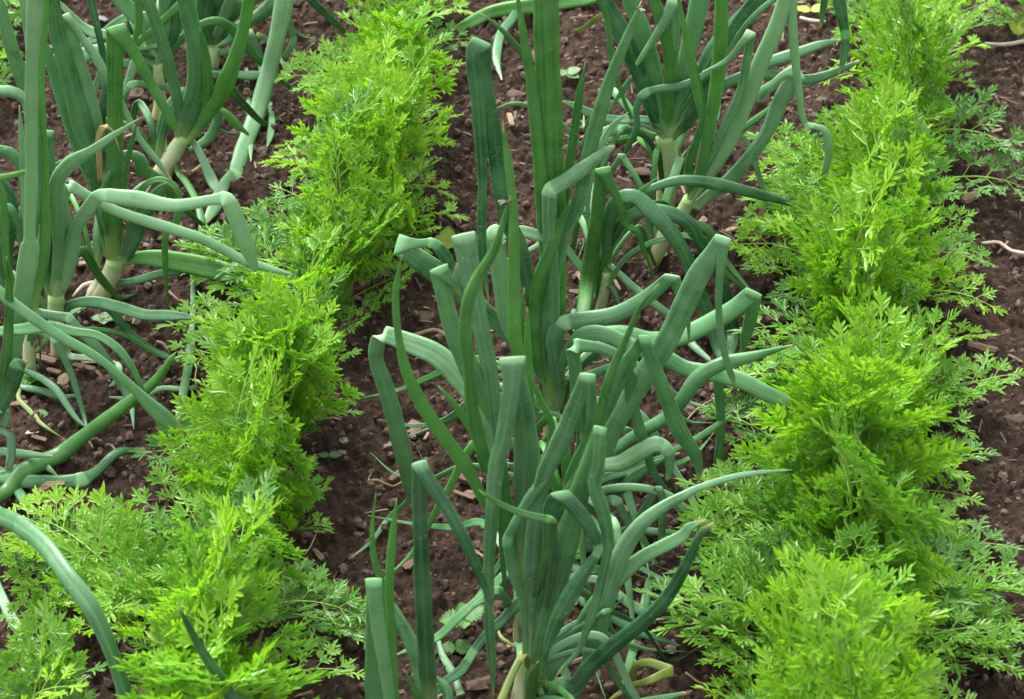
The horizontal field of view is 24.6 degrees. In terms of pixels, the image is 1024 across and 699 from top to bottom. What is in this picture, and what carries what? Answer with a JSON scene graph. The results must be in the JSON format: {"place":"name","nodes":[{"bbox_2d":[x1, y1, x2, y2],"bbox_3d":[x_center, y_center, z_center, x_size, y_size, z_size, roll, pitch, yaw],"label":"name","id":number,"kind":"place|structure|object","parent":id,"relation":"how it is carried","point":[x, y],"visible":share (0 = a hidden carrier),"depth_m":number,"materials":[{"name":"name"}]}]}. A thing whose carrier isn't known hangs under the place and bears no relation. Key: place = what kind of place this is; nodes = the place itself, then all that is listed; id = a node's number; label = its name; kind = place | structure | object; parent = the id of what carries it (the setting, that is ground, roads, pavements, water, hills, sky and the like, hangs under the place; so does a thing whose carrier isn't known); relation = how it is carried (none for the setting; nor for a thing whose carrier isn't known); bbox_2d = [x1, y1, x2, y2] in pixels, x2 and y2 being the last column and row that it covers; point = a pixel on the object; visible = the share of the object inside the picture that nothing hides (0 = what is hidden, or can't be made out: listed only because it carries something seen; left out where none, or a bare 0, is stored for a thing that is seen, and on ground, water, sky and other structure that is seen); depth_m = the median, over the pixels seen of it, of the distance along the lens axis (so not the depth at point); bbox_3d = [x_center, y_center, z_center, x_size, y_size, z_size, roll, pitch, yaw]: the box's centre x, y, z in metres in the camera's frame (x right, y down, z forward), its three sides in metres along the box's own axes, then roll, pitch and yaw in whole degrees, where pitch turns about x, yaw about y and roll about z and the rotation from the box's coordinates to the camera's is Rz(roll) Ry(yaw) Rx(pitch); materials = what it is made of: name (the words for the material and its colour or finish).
{"place":"outdoors","nodes":[
{"label":"outdoors","id":0,"kind":"place"},
{"bbox_2d":[0,0,1023,698],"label":"soil","id":1,"kind":"structure","parent":0,"point":[444,566],"depth_m":2.33,"materials":[{"name":"soil"}]},
{"bbox_2d":[0,0,24,84],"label":"carrot plant","id":2,"kind":"object","parent":1,"relation":"on","point":[3,70],"visible":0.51,"depth_m":2.62,"materials":[{"name":"green plant"}]},
{"bbox_2d":[9,400,27,406],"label":"wood chip","id":3,"kind":"object","parent":1,"relation":"on","point":[14,404],"visible":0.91,"depth_m":2.23,"materials":[{"name":"brown wood"}]},
{"bbox_2d":[22,370,42,385],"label":"weed seedling","id":4,"kind":"object","parent":1,"relation":"on","point":[29,380],"visible":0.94,"depth_m":2.26,"materials":[{"name":"green plant"}]},
{"bbox_2d":[31,435,46,441],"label":"wood chip","id":5,"kind":"object","parent":1,"relation":"on","point":[40,438],"visible":1,"depth_m":2.19,"materials":[{"name":"brown wood"}]},
{"bbox_2d":[32,485,51,493],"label":"wood chip","id":6,"kind":"object","parent":1,"relation":"on","point":[46,488],"visible":0.58,"depth_m":2.14,"materials":[{"name":"brown wood"}]},
{"bbox_2d":[36,353,57,364],"bbox_3d":[-0.454,0.009,2.287,0.023,0.004,0.010,14,43,11],"label":"wood chip","id":7,"kind":"object","parent":1,"relation":"on","point":[49,359],"visible":0.9,"depth_m":2.29,"materials":[{"name":"brown wood"}]},
{"bbox_2d":[0,507,101,636],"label":"carrot plant","id":8,"kind":"object","parent":1,"relation":"on","point":[37,592],"visible":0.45,"depth_m":2.00,"materials":[{"name":"green plant"}]},
{"bbox_2d":[40,481,65,485],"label":"wood chip","id":9,"kind":"object","parent":1,"relation":"on","point":[59,483],"visible":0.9,"depth_m":2.15,"materials":[{"name":"wood"}]},
{"bbox_2d":[0,590,107,698],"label":"carrot plant","id":10,"kind":"object","parent":1,"relation":"on","point":[58,673],"visible":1,"depth_m":1.87,"materials":[{"name":"green plant"}]},
{"bbox_2d":[46,367,62,374],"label":"wood chip","id":11,"kind":"object","parent":1,"relation":"on","point":[54,371],"visible":1,"depth_m":2.28,"materials":[{"name":"brown wood"}]},
{"bbox_2d":[57,373,69,386],"bbox_3d":[-0.433,0.029,2.266,0.012,0.003,0.017,20,47,1],"label":"wood chip","id":12,"kind":"object","parent":1,"relation":"on","point":[63,380],"visible":0.84,"depth_m":2.26,"materials":[{"name":"wood"}]},
{"bbox_2d":[72,280,92,296],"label":"twig","id":13,"kind":"object","parent":1,"relation":"on","point":[81,287],"visible":1,"depth_m":2.37,"materials":[{"name":"wood"}]},
{"bbox_2d":[72,362,95,370],"bbox_3d":[-0.415,0.017,2.278,0.026,0.002,0.006,11,55,17],"label":"wood chip","id":14,"kind":"object","parent":1,"relation":"on","point":[87,367],"visible":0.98,"depth_m":2.28,"materials":[{"name":"brown wood"}]},
{"bbox_2d":[0,0,184,698],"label":"onion plant","id":15,"kind":"object","parent":1,"relation":"on","point":[17,327],"visible":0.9,"depth_m":2.04,"materials":[{"name":"green plant"}]},
{"bbox_2d":[0,480,186,643],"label":"carrot plant","id":16,"kind":"object","parent":1,"relation":"on","point":[123,543],"visible":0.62,"depth_m":1.99,"materials":[{"name":"green plant"}]},
{"bbox_2d":[90,311,112,324],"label":"weed seedling","id":17,"kind":"object","parent":1,"relation":"on","point":[103,318],"visible":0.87,"depth_m":2.34,"materials":[{"name":"green plant"}]},
{"bbox_2d":[0,0,207,437],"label":"onion plant","id":18,"kind":"object","parent":1,"relation":"on","point":[11,223],"visible":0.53,"depth_m":2.14,"materials":[{"name":"green plant"}]},
{"bbox_2d":[19,0,251,308],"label":"onion plant","id":19,"kind":"object","parent":1,"relation":"on","point":[82,111],"visible":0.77,"depth_m":2.24,"materials":[{"name":"green plant"}]},
{"bbox_2d":[127,88,147,99],"bbox_3d":[-0.419,-0.285,2.626,0.024,0.014,0.019,0,42,0],"label":"clod","id":20,"kind":"object","parent":1,"relation":"on","point":[136,93],"visible":0.73,"depth_m":2.62,"materials":[{"name":"soil"}]},
{"bbox_2d":[0,118,296,386],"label":"onion plant","id":21,"kind":"object","parent":1,"relation":"on","point":[66,249],"visible":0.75,"depth_m":2.19,"materials":[{"name":"green plant"}]},
{"bbox_2d":[108,385,197,399],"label":"fallen leaf","id":22,"kind":"object","parent":1,"relation":"on","point":[166,387],"visible":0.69,"depth_m":2.25,"materials":[{"name":"plant"}]},
{"bbox_2d":[156,340,170,354],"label":"twig","id":23,"kind":"object","parent":1,"relation":"on","point":[163,344],"visible":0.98,"depth_m":2.31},
{"bbox_2d":[56,0,284,228],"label":"onion plant","id":24,"kind":"object","parent":1,"relation":"on","point":[196,103],"visible":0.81,"depth_m":2.43,"materials":[{"name":"green plant"}]},
{"bbox_2d":[53,0,309,120],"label":"onion plant","id":25,"kind":"object","parent":1,"relation":"on","point":[139,27],"visible":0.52,"depth_m":2.53,"materials":[{"name":"green plant"}]},
{"bbox_2d":[176,275,195,421],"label":"onion leaf","id":26,"kind":"object","parent":1,"relation":"on","point":[185,380],"visible":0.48,"depth_m":2.28,"materials":[{"name":"plant"}]},
{"bbox_2d":[181,157,209,172],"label":"fallen leaf","id":27,"kind":"object","parent":1,"relation":"on","point":[198,167],"visible":0.66,"depth_m":2.51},
{"bbox_2d":[50,0,369,223],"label":"onion plant","id":28,"kind":"object","parent":1,"relation":"on","point":[218,37],"visible":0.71,"depth_m":2.57,"materials":[{"name":"green plant"}]},
{"bbox_2d":[110,338,334,536],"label":"carrot plant","id":29,"kind":"object","parent":1,"relation":"on","point":[256,425],"visible":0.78,"depth_m":2.03,"materials":[{"name":"green plant"}]},
{"bbox_2d":[109,569,339,698],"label":"carrot plant","id":30,"kind":"object","parent":1,"relation":"on","point":[192,677],"visible":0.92,"depth_m":1.78,"materials":[{"name":"green plant"}]},
{"bbox_2d":[85,462,365,656],"bbox_3d":[-0.240,0.168,1.972,0.269,0.194,0.144,0,42,0],"label":"carrot plant","id":31,"kind":"object","parent":1,"relation":"on","point":[299,577],"visible":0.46,"depth_m":2.00,"materials":[{"name":"green plant"}]},
{"bbox_2d":[114,486,364,698],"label":"carrot plant","id":32,"kind":"object","parent":1,"relation":"on","point":[215,544],"visible":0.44,"depth_m":1.87,"materials":[{"name":"green plant"}]},
{"bbox_2d":[127,271,364,470],"bbox_3d":[-0.241,0.033,2.121,0.217,0.217,0.150,-21,46,-22],"label":"carrot plant","id":33,"kind":"object","parent":1,"relation":"on","point":[301,370],"visible":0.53,"depth_m":2.10,"materials":[{"name":"green plant"}]},
{"bbox_2d":[152,221,371,337],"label":"carrot plant","id":34,"kind":"object","parent":1,"relation":"on","point":[299,250],"visible":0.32,"depth_m":2.26,"materials":[{"name":"green plant"}]},
{"bbox_2d":[167,257,361,393],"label":"carrot plant","id":35,"kind":"object","parent":1,"relation":"on","point":[310,278],"visible":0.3,"depth_m":2.21,"materials":[{"name":"green plant"}]},
{"bbox_2d":[172,121,415,311],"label":"carrot plant","id":36,"kind":"object","parent":1,"relation":"on","point":[363,232],"visible":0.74,"depth_m":2.29,"materials":[{"name":"green plant"}]},
{"bbox_2d":[300,659,317,670],"bbox_3d":[-0.173,0.267,1.991,0.016,0.007,0.013,0,42,0],"label":"clod","id":37,"kind":"object","parent":1,"relation":"on","point":[310,663],"visible":0.66,"depth_m":1.99,"materials":[{"name":"soil"}]},
{"bbox_2d":[312,548,324,560],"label":"wood chip","id":38,"kind":"object","parent":1,"relation":"on","point":[318,553],"visible":1,"depth_m":2.11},
{"bbox_2d":[318,451,342,460],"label":"weed seedling","id":39,"kind":"object","parent":1,"relation":"on","point":[335,454],"visible":1,"depth_m":2.19,"materials":[{"name":"green plant"}]},
{"bbox_2d":[177,460,496,698],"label":"onion plant","id":40,"kind":"object","parent":1,"relation":"on","point":[385,619],"visible":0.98,"depth_m":1.74,"materials":[{"name":"green plant"}]},
{"bbox_2d":[339,437,348,443],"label":"stone","id":41,"kind":"object","parent":1,"relation":"on","point":[343,440],"visible":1,"depth_m":2.20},
{"bbox_2d":[241,53,469,253],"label":"carrot plant","id":42,"kind":"object","parent":1,"relation":"on","point":[391,119],"visible":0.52,"depth_m":2.31,"materials":[{"name":"green plant"}]},
{"bbox_2d":[257,29,458,207],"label":"carrot plant","id":43,"kind":"object","parent":1,"relation":"on","point":[413,104],"visible":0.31,"depth_m":2.36,"materials":[{"name":"green plant"}]},
{"bbox_2d":[273,0,465,110],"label":"carrot plant","id":44,"kind":"object","parent":1,"relation":"on","point":[309,80],"visible":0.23,"depth_m":2.55,"materials":[{"name":"green plant"}]},
{"bbox_2d":[368,473,401,487],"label":"twig","id":45,"kind":"object","parent":1,"relation":"on","point":[388,484],"visible":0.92,"depth_m":2.17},
{"bbox_2d":[317,5,460,152],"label":"carrot plant","id":46,"kind":"object","parent":1,"relation":"on","point":[401,28],"visible":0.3,"depth_m":2.45,"materials":[{"name":"green plant"}]},
{"bbox_2d":[388,469,399,483],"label":"wood chip","id":47,"kind":"object","parent":1,"relation":"on","point":[392,478],"visible":0.63,"depth_m":2.19,"materials":[{"name":"brown wood"}]},
{"bbox_2d":[330,0,478,63],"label":"carrot plant","id":48,"kind":"object","parent":1,"relation":"on","point":[392,11],"visible":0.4,"depth_m":2.61,"materials":[{"name":"green plant"}]},
{"bbox_2d":[402,558,412,569],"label":"wood chip","id":49,"kind":"object","parent":1,"relation":"on","point":[408,565],"visible":0.7,"depth_m":2.10,"materials":[{"name":"brown wood"}]},
{"bbox_2d":[347,0,474,17],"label":"carrot plant","id":50,"kind":"object","parent":1,"relation":"on","point":[460,3],"visible":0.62,"depth_m":2.69,"materials":[{"name":"green plant"}]},
{"bbox_2d":[407,419,420,438],"bbox_3d":[-0.094,0.075,2.231,0.016,0.004,0.027,6,42,7],"label":"chip","id":51,"kind":"object","parent":1,"relation":"on","point":[411,429],"visible":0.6,"depth_m":2.23,"materials":[{"name":"wood"}]},
{"bbox_2d":[419,311,434,324],"bbox_3d":[-0.084,-0.033,2.345,0.025,0.006,0.019,0,42,0],"label":"clod","id":52,"kind":"object","parent":1,"relation":"on","point":[427,315],"visible":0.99,"depth_m":2.34,"materials":[{"name":"soil"}]},
{"bbox_2d":[414,328,444,335],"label":"twig","id":53,"kind":"object","parent":1,"relation":"on","point":[430,330],"visible":0.62,"depth_m":2.31,"materials":[{"name":"wood"}]},
{"bbox_2d":[435,225,455,248],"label":"weed seedling","id":54,"kind":"object","parent":1,"relation":"on","point":[446,234],"visible":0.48,"depth_m":2.39,"materials":[{"name":"green plant"}]},
{"bbox_2d":[436,640,464,695],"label":"fallen leaf","id":55,"kind":"object","parent":1,"relation":"on","point":[450,667],"visible":0.87,"depth_m":2.00,"materials":[{"name":"plant"}]},
{"bbox_2d":[442,638,472,654],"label":"weed seedling","id":56,"kind":"object","parent":1,"relation":"on","point":[461,646],"visible":0.93,"depth_m":2.02,"materials":[{"name":"green plant"}]},
{"bbox_2d":[438,601,483,635],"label":"weed seedling","id":57,"kind":"object","parent":1,"relation":"on","point":[469,618],"visible":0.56,"depth_m":2.02,"materials":[{"name":"green plant"}]},
{"bbox_2d":[453,489,474,499],"bbox_3d":[-0.044,0.133,2.152,0.021,0.002,0.005,18,38,17],"label":"wood chip","id":58,"kind":"object","parent":1,"relation":"on","point":[463,494],"visible":1,"depth_m":2.15,"materials":[{"name":"brown wood"}]},
{"bbox_2d":[457,473,483,484],"bbox_3d":[-0.039,0.119,2.168,0.025,0.006,0.010,12,53,9],"label":"wood chip","id":59,"kind":"object","parent":1,"relation":"on","point":[462,479],"visible":0.31,"depth_m":2.17,"materials":[{"name":"brown wood"}]},
{"bbox_2d":[464,490,476,500],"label":"wood chip","id":60,"kind":"object","parent":1,"relation":"on","point":[470,492],"visible":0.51,"depth_m":2.15,"materials":[{"name":"brown wood"}]},
{"bbox_2d":[465,675,490,690],"bbox_3d":[-0.028,0.282,1.985,0.024,0.009,0.018,0,42,0],"label":"clod","id":61,"kind":"object","parent":1,"relation":"on","point":[477,684],"visible":0.9,"depth_m":1.98,"materials":[{"name":"soil"}]},
{"bbox_2d":[349,121,622,698],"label":"onion plant","id":62,"kind":"object","parent":1,"relation":"on","point":[491,420],"visible":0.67,"depth_m":1.82,"materials":[{"name":"green plant"}]},
{"bbox_2d":[498,200,511,208],"bbox_3d":[-0.005,-0.103,1.652,0.010,0.004,0.008,0,42,0],"label":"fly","id":63,"kind":"object","parent":62,"relation":"on","point":[504,202],"visible":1,"depth_m":1.65},
{"bbox_2d":[506,113,513,126],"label":"wood chip","id":64,"kind":"object","parent":1,"relation":"on","point":[510,118],"visible":1,"depth_m":2.55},
{"bbox_2d":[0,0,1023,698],"bbox_3d":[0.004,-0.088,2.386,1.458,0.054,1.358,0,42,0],"label":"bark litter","id":65,"kind":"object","parent":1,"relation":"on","point":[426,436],"visible":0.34,"depth_m":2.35,"materials":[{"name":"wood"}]},
{"bbox_2d":[506,89,526,97],"bbox_3d":[0.005,-0.283,2.610,0.024,0.008,0.016,0,42,0],"label":"clod","id":66,"kind":"object","parent":1,"relation":"on","point":[512,93],"visible":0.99,"depth_m":2.61,"materials":[{"name":"soil"}]},
{"bbox_2d":[455,0,596,80],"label":"onion plant","id":67,"kind":"object","parent":1,"relation":"on","point":[508,9],"visible":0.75,"depth_m":2.72,"materials":[{"name":"green plant"}]},
{"bbox_2d":[560,67,581,79],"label":"weed seedling","id":68,"kind":"object","parent":1,"relation":"on","point":[571,72],"visible":0.88,"depth_m":2.63,"materials":[{"name":"green plant"}]},
{"bbox_2d":[359,0,797,577],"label":"onion plant","id":69,"kind":"object","parent":1,"relation":"on","point":[551,320],"visible":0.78,"depth_m":2.03,"materials":[{"name":"green plant"}]},
{"bbox_2d":[370,234,792,698],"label":"onion plant","id":70,"kind":"object","parent":1,"relation":"on","point":[631,467],"visible":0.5,"depth_m":2.01,"materials":[{"name":"green plant"}]},
{"bbox_2d":[479,284,791,698],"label":"onion plant","id":71,"kind":"object","parent":1,"relation":"on","point":[548,591],"visible":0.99,"depth_m":1.82,"materials":[{"name":"green plant"}]},
{"bbox_2d":[626,167,650,175],"bbox_3d":[0.134,-0.189,2.499,0.028,0.007,0.015,0,42,0],"label":"clod","id":72,"kind":"object","parent":1,"relation":"on","point":[642,171],"visible":0.71,"depth_m":2.50,"materials":[{"name":"soil"}]},
{"bbox_2d":[609,658,673,698],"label":"fallen leaf","id":73,"kind":"object","parent":1,"relation":"on","point":[665,670],"visible":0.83,"depth_m":1.93,"materials":[{"name":"plant"}]},
{"bbox_2d":[507,0,832,288],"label":"onion plant","id":74,"kind":"object","parent":1,"relation":"on","point":[712,157],"visible":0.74,"depth_m":2.25,"materials":[{"name":"green plant"}]},
{"bbox_2d":[665,639,676,653],"bbox_3d":[0.137,0.255,2.010,0.012,0.004,0.016,28,49,28],"label":"stone","id":75,"kind":"object","parent":1,"relation":"on","point":[670,647],"visible":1,"depth_m":2.01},
{"bbox_2d":[567,112,805,360],"bbox_3d":[0.141,-0.119,2.302,0.257,0.288,0.208,23,47,23],"label":"onion plant","id":76,"kind":"object","parent":1,"relation":"on","point":[610,228],"visible":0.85,"depth_m":2.26,"materials":[{"name":"green plant"}]},
{"bbox_2d":[685,672,714,685],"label":"twig","id":77,"kind":"object","parent":1,"relation":"on","point":[694,679],"visible":0.6,"depth_m":1.98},
{"bbox_2d":[562,0,859,261],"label":"onion plant","id":78,"kind":"object","parent":1,"relation":"on","point":[667,101],"visible":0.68,"depth_m":2.34,"materials":[{"name":"green plant"}]},
{"bbox_2d":[724,226,738,233],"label":"wood chip","id":79,"kind":"object","parent":1,"relation":"on","point":[729,229],"visible":0.85,"depth_m":2.42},
{"bbox_2d":[765,308,791,322],"bbox_3d":[0.265,-0.034,2.328,0.027,0.012,0.018,0,42,0],"label":"clod","id":80,"kind":"object","parent":1,"relation":"on","point":[781,318],"visible":0.63,"depth_m":2.32,"materials":[{"name":"soil"}]},
{"bbox_2d":[799,16,825,23],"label":"twig","id":81,"kind":"object","parent":1,"relation":"on","point":[809,19],"visible":0.89,"depth_m":2.71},
{"bbox_2d":[797,3,830,17],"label":"weed seedling","id":82,"kind":"object","parent":1,"relation":"on","point":[815,8],"visible":0.81,"depth_m":2.73,"materials":[{"name":"yellow plant"}]},
{"bbox_2d":[633,517,996,685],"bbox_3d":[0.250,0.200,1.937,0.297,0.201,0.163,0,42,0],"label":"carrot plant","id":83,"kind":"object","parent":1,"relation":"on","point":[750,560],"visible":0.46,"depth_m":1.94,"materials":[{"name":"green plant"}]},
{"bbox_2d":[690,544,976,698],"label":"carrot plant","id":84,"kind":"object","parent":1,"relation":"on","point":[782,588],"visible":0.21,"depth_m":1.82,"materials":[{"name":"green plant"}]},
{"bbox_2d":[722,548,949,698],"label":"carrot plant","id":85,"kind":"object","parent":1,"relation":"on","point":[824,670],"visible":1,"depth_m":1.71,"materials":[{"name":"green plant"}]},
{"bbox_2d":[661,343,1023,575],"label":"carrot plant","id":86,"kind":"object","parent":1,"relation":"on","point":[771,499],"visible":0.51,"depth_m":2.00,"materials":[{"name":"green plant"}]},
{"bbox_2d":[662,395,1023,679],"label":"carrot plant","id":87,"kind":"object","parent":1,"relation":"on","point":[822,519],"visible":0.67,"depth_m":1.95,"materials":[{"name":"green plant"}]},
{"bbox_2d":[696,285,1001,510],"bbox_3d":[0.295,0.052,2.085,0.286,0.217,0.145,11,43,12],"label":"carrot plant","id":88,"kind":"object","parent":1,"relation":"on","point":[903,343],"visible":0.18,"depth_m":2.04,"materials":[{"name":"green plant"}]},
{"bbox_2d":[728,156,997,360],"bbox_3d":[0.338,-0.071,2.194,0.228,0.256,0.163,18,45,19],"label":"carrot plant","id":89,"kind":"object","parent":1,"relation":"on","point":[844,265],"visible":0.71,"depth_m":2.19,"materials":[{"name":"green plant"}]},
{"bbox_2d":[729,67,997,270],"bbox_3d":[0.349,-0.163,2.311,0.270,0.225,0.169,21,46,22],"label":"carrot plant","id":90,"kind":"object","parent":1,"relation":"on","point":[862,131],"visible":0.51,"depth_m":2.32,"materials":[{"name":"green plant"}]},
{"bbox_2d":[738,129,1007,315],"bbox_3d":[0.352,-0.119,2.276,0.255,0.220,0.156,0,42,0],"label":"carrot plant","id":91,"kind":"object","parent":1,"relation":"on","point":[913,218],"visible":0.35,"depth_m":2.27,"materials":[{"name":"green plant"}]},
{"bbox_2d":[724,293,1023,439],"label":"carrot plant","id":92,"kind":"object","parent":1,"relation":"on","point":[809,344],"visible":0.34,"depth_m":2.18,"materials":[{"name":"green plant"}]},
{"bbox_2d":[743,101,1023,212],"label":"carrot plant","id":93,"kind":"object","parent":1,"relation":"on","point":[790,162],"visible":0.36,"depth_m":2.44,"materials":[{"name":"green plant"}]},
{"bbox_2d":[818,0,991,94],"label":"carrot plant","id":94,"kind":"object","parent":1,"relation":"on","point":[953,15],"visible":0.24,"depth_m":2.56,"materials":[{"name":"green plant"}]},
{"bbox_2d":[816,0,1012,46],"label":"carrot plant","id":95,"kind":"object","parent":1,"relation":"on","point":[861,5],"visible":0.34,"depth_m":2.64,"materials":[{"name":"green plant"}]},
{"bbox_2d":[808,0,1023,163],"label":"carrot plant","id":96,"kind":"object","parent":1,"relation":"on","point":[912,37],"visible":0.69,"depth_m":2.45,"materials":[{"name":"green plant"}]},
{"bbox_2d":[960,191,979,203],"bbox_3d":[0.480,-0.160,2.463,0.025,0.005,0.011,-25,42,-33],"label":"wood chip","id":97,"kind":"object","parent":1,"relation":"on","point":[969,197],"visible":0.87,"depth_m":2.46,"materials":[{"name":"wood"}]},
{"bbox_2d":[966,340,996,354],"bbox_3d":[0.459,-0.002,2.297,0.029,0.007,0.010,14,56,7],"label":"wood chip","id":98,"kind":"object","parent":1,"relation":"on","point":[979,347],"visible":0.93,"depth_m":2.29,"materials":[{"name":"brown wood"}]},
{"bbox_2d":[981,240,1023,254],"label":"twig","id":99,"kind":"object","parent":1,"relation":"on","point":[1007,248],"visible":1,"depth_m":2.42,"materials":[{"name":"wood"}]},
{"bbox_2d":[985,39,1023,46],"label":"twig","id":100,"kind":"object","parent":1,"relation":"on","point":[1006,43],"visible":0.94,"depth_m":2.67,"materials":[{"name":"wood"}]},
{"bbox_2d":[987,0,1023,24],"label":"carrot plant","id":101,"kind":"object","parent":1,"relation":"on","point":[1002,7],"visible":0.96,"depth_m":2.67,"materials":[{"name":"green plant"}]},
{"bbox_2d":[1004,413,1023,429],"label":"clod","id":102,"kind":"object","parent":1,"relation":"on","point":[1015,420],"visible":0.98,"depth_m":2.22,"materials":[{"name":"soil"}]},
{"bbox_2d":[1007,19,1023,40],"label":"weed seedling","id":103,"kind":"object","parent":1,"relation":"on","point":[1018,30],"visible":0.96,"depth_m":2.68,"materials":[{"name":"green plant"}]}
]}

